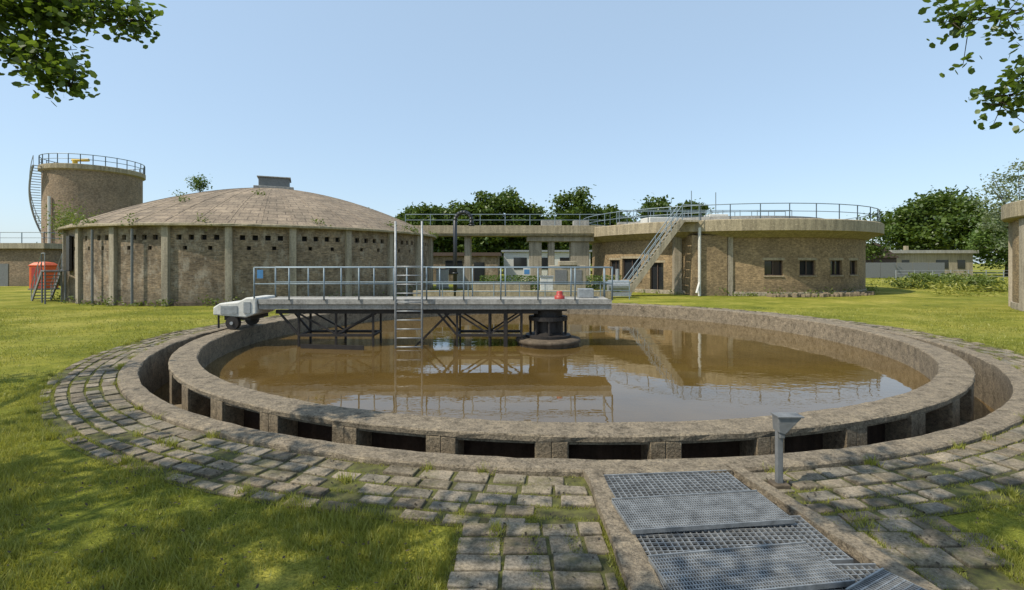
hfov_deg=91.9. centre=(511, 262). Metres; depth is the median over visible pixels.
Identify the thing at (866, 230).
cantilever roof ring
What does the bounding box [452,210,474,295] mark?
gooseneck vent pipe
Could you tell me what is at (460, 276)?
control cabinet
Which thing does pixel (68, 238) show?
door
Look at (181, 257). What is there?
domed brick tank
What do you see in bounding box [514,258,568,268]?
windows
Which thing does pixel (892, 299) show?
ground
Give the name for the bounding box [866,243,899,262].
gabled barn
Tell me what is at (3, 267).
door
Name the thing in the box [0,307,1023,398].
lawn grass
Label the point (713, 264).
projecting bay
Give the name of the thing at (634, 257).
sills and lintels
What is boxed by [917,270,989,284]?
bush
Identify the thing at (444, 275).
control cabinet
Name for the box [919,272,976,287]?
bush
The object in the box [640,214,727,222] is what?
roof machinery
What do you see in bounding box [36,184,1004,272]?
distant trees
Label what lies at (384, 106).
sky
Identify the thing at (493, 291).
yard railing
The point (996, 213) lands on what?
willow tree
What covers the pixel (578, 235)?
elevated concrete channel
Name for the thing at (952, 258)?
walls
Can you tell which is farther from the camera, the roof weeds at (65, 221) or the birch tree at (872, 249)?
the birch tree at (872, 249)
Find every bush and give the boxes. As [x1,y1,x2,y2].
[878,272,954,288]
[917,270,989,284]
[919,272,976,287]
[949,270,1007,291]
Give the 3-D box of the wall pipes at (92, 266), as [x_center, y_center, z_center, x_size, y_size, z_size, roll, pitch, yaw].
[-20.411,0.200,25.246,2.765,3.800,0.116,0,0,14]
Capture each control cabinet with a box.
[435,269,448,288]
[457,268,462,288]
[539,276,553,289]
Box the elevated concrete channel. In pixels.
[405,214,604,289]
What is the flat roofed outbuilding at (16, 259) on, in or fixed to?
on the ground at (892, 299)
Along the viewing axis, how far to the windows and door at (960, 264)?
79.94 m
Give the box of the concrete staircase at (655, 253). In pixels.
[622,204,699,296]
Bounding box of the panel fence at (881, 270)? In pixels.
[866,263,944,277]
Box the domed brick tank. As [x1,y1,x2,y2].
[57,175,436,305]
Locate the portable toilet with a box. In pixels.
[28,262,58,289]
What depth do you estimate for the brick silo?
56.09 m
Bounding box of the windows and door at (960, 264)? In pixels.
[902,260,964,268]
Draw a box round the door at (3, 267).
[0,264,7,285]
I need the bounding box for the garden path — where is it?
[447,516,1023,589]
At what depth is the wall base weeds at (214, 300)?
27.80 m
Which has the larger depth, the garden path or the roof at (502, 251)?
the roof at (502, 251)
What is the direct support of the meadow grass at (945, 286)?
on the ground at (892, 299)
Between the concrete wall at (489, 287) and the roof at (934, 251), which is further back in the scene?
the roof at (934, 251)
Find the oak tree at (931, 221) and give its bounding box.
[871,185,1001,255]
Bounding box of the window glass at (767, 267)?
[612,259,853,289]
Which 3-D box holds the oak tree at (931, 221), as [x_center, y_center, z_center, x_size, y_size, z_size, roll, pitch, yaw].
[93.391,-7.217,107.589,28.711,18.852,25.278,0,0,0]
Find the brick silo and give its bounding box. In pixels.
[28,153,145,243]
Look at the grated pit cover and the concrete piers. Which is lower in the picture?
the grated pit cover
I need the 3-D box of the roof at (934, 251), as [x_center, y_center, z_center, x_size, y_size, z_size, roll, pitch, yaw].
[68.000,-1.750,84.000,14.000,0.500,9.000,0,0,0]
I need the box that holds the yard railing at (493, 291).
[416,281,629,298]
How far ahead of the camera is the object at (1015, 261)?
23.42 m
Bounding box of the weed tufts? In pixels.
[22,328,1023,537]
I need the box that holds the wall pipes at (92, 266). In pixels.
[91,229,132,303]
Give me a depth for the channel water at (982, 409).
10.71 m
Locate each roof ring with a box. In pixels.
[589,218,884,244]
[1001,200,1023,222]
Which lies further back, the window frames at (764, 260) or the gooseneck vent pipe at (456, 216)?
the window frames at (764, 260)
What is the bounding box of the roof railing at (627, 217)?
[583,203,879,225]
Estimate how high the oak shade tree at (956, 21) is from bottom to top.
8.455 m
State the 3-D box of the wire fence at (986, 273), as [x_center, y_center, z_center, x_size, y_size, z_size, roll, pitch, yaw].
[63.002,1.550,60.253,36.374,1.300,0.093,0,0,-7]
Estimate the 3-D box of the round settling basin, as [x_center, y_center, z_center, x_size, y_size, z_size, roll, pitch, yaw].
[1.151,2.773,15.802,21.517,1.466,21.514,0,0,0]
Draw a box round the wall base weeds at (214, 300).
[49,283,878,306]
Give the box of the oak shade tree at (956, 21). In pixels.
[918,0,1023,133]
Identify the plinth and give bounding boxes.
[592,284,866,295]
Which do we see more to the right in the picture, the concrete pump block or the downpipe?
the downpipe
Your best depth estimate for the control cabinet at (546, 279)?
31.25 m
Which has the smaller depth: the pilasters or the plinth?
the pilasters
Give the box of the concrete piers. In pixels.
[672,236,732,295]
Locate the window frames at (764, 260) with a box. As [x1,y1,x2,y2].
[611,258,854,289]
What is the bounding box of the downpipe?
[695,228,700,295]
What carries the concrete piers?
on the ground at (892, 299)
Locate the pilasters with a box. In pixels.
[1008,218,1023,310]
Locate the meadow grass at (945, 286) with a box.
[866,277,1007,297]
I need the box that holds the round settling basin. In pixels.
[117,303,1023,476]
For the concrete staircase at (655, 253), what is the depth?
32.18 m
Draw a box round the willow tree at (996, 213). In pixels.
[962,158,1023,251]
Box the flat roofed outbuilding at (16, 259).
[0,232,62,285]
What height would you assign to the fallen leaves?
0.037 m
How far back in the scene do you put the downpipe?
32.51 m
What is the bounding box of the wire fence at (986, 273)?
[895,270,1007,279]
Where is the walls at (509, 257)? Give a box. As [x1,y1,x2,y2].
[504,252,589,280]
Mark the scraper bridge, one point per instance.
(547, 317)
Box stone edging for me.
[766,291,874,297]
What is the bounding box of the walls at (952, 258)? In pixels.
[894,253,972,275]
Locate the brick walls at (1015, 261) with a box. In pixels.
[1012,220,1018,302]
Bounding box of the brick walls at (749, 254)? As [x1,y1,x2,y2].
[592,237,865,291]
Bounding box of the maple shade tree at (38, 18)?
[0,0,166,106]
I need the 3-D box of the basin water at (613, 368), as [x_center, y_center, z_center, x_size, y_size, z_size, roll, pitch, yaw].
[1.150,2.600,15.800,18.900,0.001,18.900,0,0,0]
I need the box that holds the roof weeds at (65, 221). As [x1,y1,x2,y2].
[38,188,439,242]
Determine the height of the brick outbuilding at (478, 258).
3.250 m
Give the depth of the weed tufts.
5.78 m
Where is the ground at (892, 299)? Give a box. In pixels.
[0,263,1023,589]
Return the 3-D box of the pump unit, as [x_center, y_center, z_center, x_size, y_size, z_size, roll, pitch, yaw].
[6.600,1.250,31.000,1.600,1.700,0.700,0,0,0]
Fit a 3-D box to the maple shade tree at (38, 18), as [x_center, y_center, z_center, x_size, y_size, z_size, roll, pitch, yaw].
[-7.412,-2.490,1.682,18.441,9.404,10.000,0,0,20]
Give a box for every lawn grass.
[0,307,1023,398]
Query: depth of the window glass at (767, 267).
35.30 m
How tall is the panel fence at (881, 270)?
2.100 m
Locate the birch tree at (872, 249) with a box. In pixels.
[846,211,909,262]
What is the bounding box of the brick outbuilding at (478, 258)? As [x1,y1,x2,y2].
[433,252,501,281]
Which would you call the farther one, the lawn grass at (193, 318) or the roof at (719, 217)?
the roof at (719, 217)
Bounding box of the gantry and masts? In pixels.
[616,191,791,222]
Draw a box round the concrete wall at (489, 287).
[413,284,610,298]
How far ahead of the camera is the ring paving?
5.11 m
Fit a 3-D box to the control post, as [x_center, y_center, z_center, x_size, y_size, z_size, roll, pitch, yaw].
[2.663,1.835,4.820,0.285,0.709,0.150,0,0,0]
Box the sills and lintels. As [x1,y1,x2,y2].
[609,256,858,281]
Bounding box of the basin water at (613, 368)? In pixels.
[204,314,929,422]
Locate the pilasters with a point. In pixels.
(1019, 306)
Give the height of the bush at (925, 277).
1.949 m
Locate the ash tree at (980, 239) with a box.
[948,210,1007,275]
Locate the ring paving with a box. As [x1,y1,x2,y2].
[38,303,1023,525]
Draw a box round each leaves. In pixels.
[0,453,1023,589]
[184,174,212,191]
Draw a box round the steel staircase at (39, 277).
[31,236,71,303]
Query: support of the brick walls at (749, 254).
on the ground at (892, 299)
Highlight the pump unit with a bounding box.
[607,269,630,295]
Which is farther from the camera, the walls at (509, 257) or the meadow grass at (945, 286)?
the walls at (509, 257)
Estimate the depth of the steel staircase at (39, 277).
27.45 m
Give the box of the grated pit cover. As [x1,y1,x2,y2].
[584,464,940,589]
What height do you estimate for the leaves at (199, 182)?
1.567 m
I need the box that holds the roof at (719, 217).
[617,216,823,224]
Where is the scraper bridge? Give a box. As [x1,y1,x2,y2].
[213,221,612,349]
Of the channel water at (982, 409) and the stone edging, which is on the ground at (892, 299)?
the stone edging
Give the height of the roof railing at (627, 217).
1.026 m
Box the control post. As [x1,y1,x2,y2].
[768,412,804,488]
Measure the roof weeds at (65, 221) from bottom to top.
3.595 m
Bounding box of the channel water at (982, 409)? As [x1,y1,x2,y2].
[153,382,994,419]
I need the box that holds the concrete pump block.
[549,261,585,289]
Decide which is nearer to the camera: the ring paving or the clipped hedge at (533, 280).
the ring paving
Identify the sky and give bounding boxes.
[0,0,1023,262]
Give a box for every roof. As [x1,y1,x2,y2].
[501,250,591,252]
[617,216,823,224]
[889,250,978,252]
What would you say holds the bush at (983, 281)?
on the ground at (892, 299)
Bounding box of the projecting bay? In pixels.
[685,235,726,295]
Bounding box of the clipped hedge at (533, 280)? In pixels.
[480,275,621,291]
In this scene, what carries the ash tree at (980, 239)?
on the ground at (892, 299)
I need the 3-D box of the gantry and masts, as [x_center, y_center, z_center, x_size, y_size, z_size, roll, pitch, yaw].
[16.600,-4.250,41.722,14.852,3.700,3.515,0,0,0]
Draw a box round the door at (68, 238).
[66,236,71,270]

